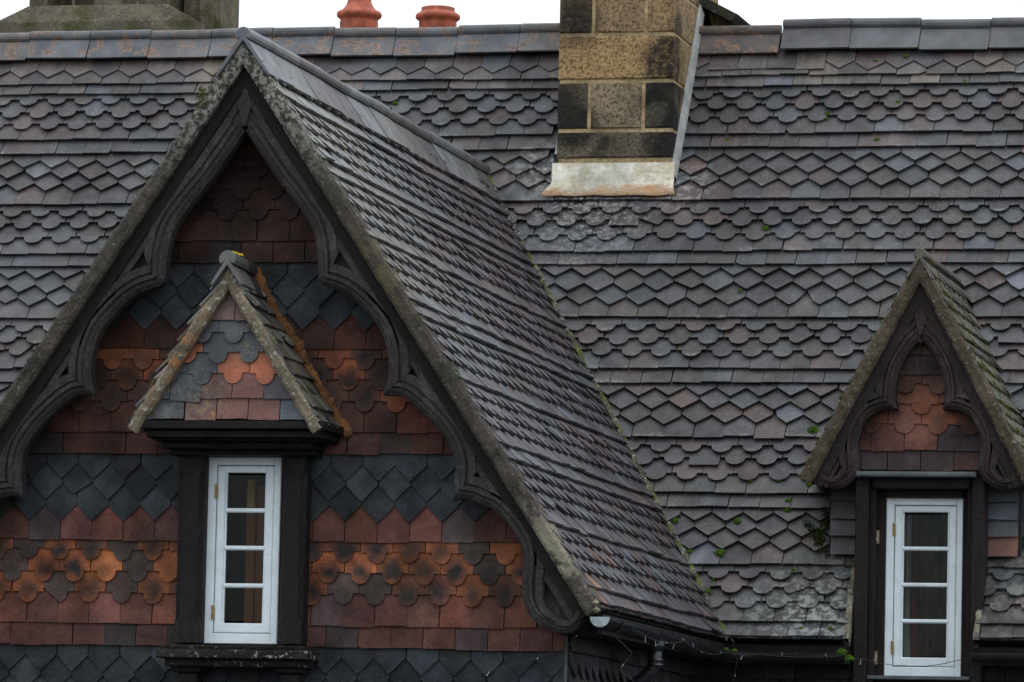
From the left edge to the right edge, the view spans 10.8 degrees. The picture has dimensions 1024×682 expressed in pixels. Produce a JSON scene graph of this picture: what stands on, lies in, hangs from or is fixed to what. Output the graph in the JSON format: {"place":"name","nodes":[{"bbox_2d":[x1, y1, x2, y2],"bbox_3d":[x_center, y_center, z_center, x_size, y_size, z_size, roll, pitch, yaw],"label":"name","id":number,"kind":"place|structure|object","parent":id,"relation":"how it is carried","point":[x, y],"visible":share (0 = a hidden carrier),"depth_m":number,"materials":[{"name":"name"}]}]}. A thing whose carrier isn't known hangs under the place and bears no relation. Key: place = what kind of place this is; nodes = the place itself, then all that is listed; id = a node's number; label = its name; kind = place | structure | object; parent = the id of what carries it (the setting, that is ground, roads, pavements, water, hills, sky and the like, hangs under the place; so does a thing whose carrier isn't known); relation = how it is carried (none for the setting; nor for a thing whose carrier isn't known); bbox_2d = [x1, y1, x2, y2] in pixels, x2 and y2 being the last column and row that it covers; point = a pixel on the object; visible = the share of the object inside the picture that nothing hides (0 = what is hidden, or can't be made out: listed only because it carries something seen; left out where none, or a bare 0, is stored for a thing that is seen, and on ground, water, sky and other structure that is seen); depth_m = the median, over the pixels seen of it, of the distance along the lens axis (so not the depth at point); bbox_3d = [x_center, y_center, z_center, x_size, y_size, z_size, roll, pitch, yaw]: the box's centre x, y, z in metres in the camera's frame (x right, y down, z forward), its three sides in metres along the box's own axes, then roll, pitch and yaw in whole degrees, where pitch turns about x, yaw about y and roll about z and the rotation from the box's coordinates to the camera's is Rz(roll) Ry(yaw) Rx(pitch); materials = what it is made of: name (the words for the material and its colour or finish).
{"place":"outdoors","nodes":[
{"label":"outdoors","id":0,"kind":"place"},
{"bbox_2d":[0,0,1023,31],"label":"sky","id":1,"kind":"structure","parent":0,"point":[252,13],"materials":[{"name":"white"}]},
{"label":"ground","id":2,"kind":"structure","parent":0,"visible":0},
{"bbox_2d":[0,0,1023,681],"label":"cottage","id":3,"kind":"structure","parent":2,"relation":"on","point":[562,252],"depth_m":29.52,"materials":[{"name":"tile"}]},
{"bbox_2d":[0,0,238,32],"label":"stone chimney","id":4,"kind":"object","parent":3,"relation":"on","point":[70,15],"visible":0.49,"depth_m":35.11,"materials":[{"name":"beige stone"}]},
{"bbox_2d":[47,72,370,343],"bbox_3d":[-1.513,-0.666,27.086,1.684,1.385,0.054,0,-6,13],"label":"verge moss","id":5,"kind":"object","parent":3,"relation":"attached to","point":[202,91],"visible":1,"depth_m":27.15,"materials":[{"name":"green plant"}]},
{"bbox_2d":[204,457,281,644],"bbox_3d":[-1.342,1.051,27.136,0.381,0.937,0.078,0,-6,13],"label":"window","id":6,"kind":"structure","parent":3,"relation":"in","point":[216,631],"depth_m":27.11,"materials":[{"name":"white paint"}]},
{"bbox_2d":[244,480,265,622],"bbox_3d":[-1.273,1.347,27.453,0.160,1.286,0.063,0,-6,13],"label":"curtain","id":7,"kind":"object","parent":3,"relation":"on","point":[253,568],"visible":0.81,"depth_m":27.48,"materials":[{"name":"brown fabric"}]},
{"bbox_2d":[337,0,381,27],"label":"chimney pot","id":8,"kind":"object","parent":3,"relation":"on","point":[358,14],"visible":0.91,"depth_m":34.11,"materials":[{"name":"ceramic"}]},
{"bbox_2d":[416,5,459,26],"bbox_3d":[-0.467,-2.012,34.092,0.282,0.177,0.282,0,-6,13],"label":"chimney pot","id":9,"kind":"object","parent":3,"relation":"on","point":[437,16],"visible":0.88,"depth_m":33.99,"materials":[{"name":"ceramic"}]},
{"bbox_2d":[450,362,462,378],"bbox_3d":[-0.274,0.147,26.702,0.073,0.095,0.016,0,-6,13],"label":"moss streak","id":10,"kind":"object","parent":3,"relation":"attached to","point":[459,375],"visible":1,"depth_m":26.69,"materials":[{"name":"green plant"}]},
{"bbox_2d":[472,621,590,675],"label":"string lights","id":11,"kind":"object","parent":3,"relation":"attached to","point":[535,657],"visible":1,"depth_m":26.68,"materials":[{"name":"plastic"}]},
{"bbox_2d":[610,610,632,680],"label":"string lights","id":12,"kind":"object","parent":3,"relation":"hanging from","point":[625,646],"visible":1,"depth_m":26.64,"materials":[{"name":"plastic"}]},
{"bbox_2d":[704,588,713,593],"bbox_3d":[1.074,1.373,29.753,0.072,0.045,0.034,0,-6,13],"label":"moss cushion","id":13,"kind":"object","parent":3,"relation":"on","point":[709,591],"visible":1,"depth_m":29.74,"materials":[{"name":"green plant"}]},
{"bbox_2d":[712,549,725,556],"bbox_3d":[1.145,1.172,29.907,0.068,0.061,0.048,-4,-8,45],"label":"moss cushion","id":14,"kind":"object","parent":3,"relation":"on","point":[720,552],"visible":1,"depth_m":29.89,"materials":[{"name":"green plant"}]},
{"bbox_2d":[782,507,792,512],"bbox_3d":[1.526,0.931,30.019,0.060,0.046,0.038,-4,-8,44],"label":"moss cushion","id":15,"kind":"object","parent":3,"relation":"on","point":[785,509],"visible":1,"depth_m":30.01,"materials":[{"name":"green plant"}]},
{"bbox_2d":[631,626,970,667],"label":"string lights","id":16,"kind":"object","parent":3,"relation":"attached to","point":[788,656],"visible":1,"depth_m":29.25,"materials":[{"name":"plastic"}]},
{"bbox_2d":[807,425,819,433],"bbox_3d":[1.689,0.502,30.339,0.089,0.063,0.049,0,-6,13],"label":"moss cushion","id":17,"kind":"object","parent":3,"relation":"on","point":[812,427],"visible":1,"depth_m":30.33,"materials":[{"name":"green plant"}]},
{"bbox_2d":[802,510,830,558],"bbox_3d":[1.681,1.065,29.866,0.196,0.305,0.203,0,-6,13],"label":"dark moss","id":18,"kind":"object","parent":3,"relation":"on","point":[818,535],"visible":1,"depth_m":29.87,"materials":[{"name":"green plant"}]},
{"bbox_2d":[836,648,846,655],"bbox_3d":[1.781,1.681,29.265,0.061,0.045,0.053,0,-6,13],"label":"moss cushion","id":19,"kind":"object","parent":3,"relation":"on","point":[840,651],"visible":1,"depth_m":29.25,"materials":[{"name":"green plant"}]},
{"bbox_2d":[843,654,854,660],"bbox_3d":[1.822,1.713,29.252,0.053,0.040,0.050,5,-7,-31],"label":"moss cushion","id":20,"kind":"object","parent":3,"relation":"on","point":[848,657],"visible":1,"depth_m":29.24,"materials":[{"name":"green plant"}]},
{"bbox_2d":[898,513,911,666],"bbox_3d":[2.157,1.355,29.686,0.072,0.976,0.030,0,-6,13],"label":"curtain","id":21,"kind":"object","parent":3,"relation":"hanging from","point":[907,579],"visible":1,"depth_m":29.68,"materials":[{"name":"grey fabric"}]},
{"bbox_2d":[910,513,918,657],"bbox_3d":[2.210,1.357,29.694,0.056,0.976,0.030,0,-6,13],"label":"curtain","id":22,"kind":"object","parent":3,"relation":"hanging from","point":[914,642],"visible":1,"depth_m":29.69,"materials":[{"name":"grey fabric"}]},
{"bbox_2d":[805,247,1023,459],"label":"dormer moss","id":23,"kind":"object","parent":3,"relation":"on","point":[983,365],"visible":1,"depth_m":29.52,"materials":[{"name":"green plant"}]},
{"bbox_2d":[884,498,962,676],"bbox_3d":[2.253,1.346,29.578,0.425,0.976,0.078,0,-6,13],"label":"window","id":24,"kind":"structure","parent":3,"relation":"in","point":[896,509],"depth_m":29.56,"materials":[{"name":"white paint"}]},
{"bbox_2d":[918,513,947,657],"bbox_3d":[2.443,1.412,29.693,0.425,1.076,0.047,0,-6,13],"label":"curtain","id":25,"kind":"object","parent":3,"relation":"hanging from","point":[933,600],"visible":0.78,"depth_m":29.73,"materials":[{"name":"grey fabric"}]}
]}

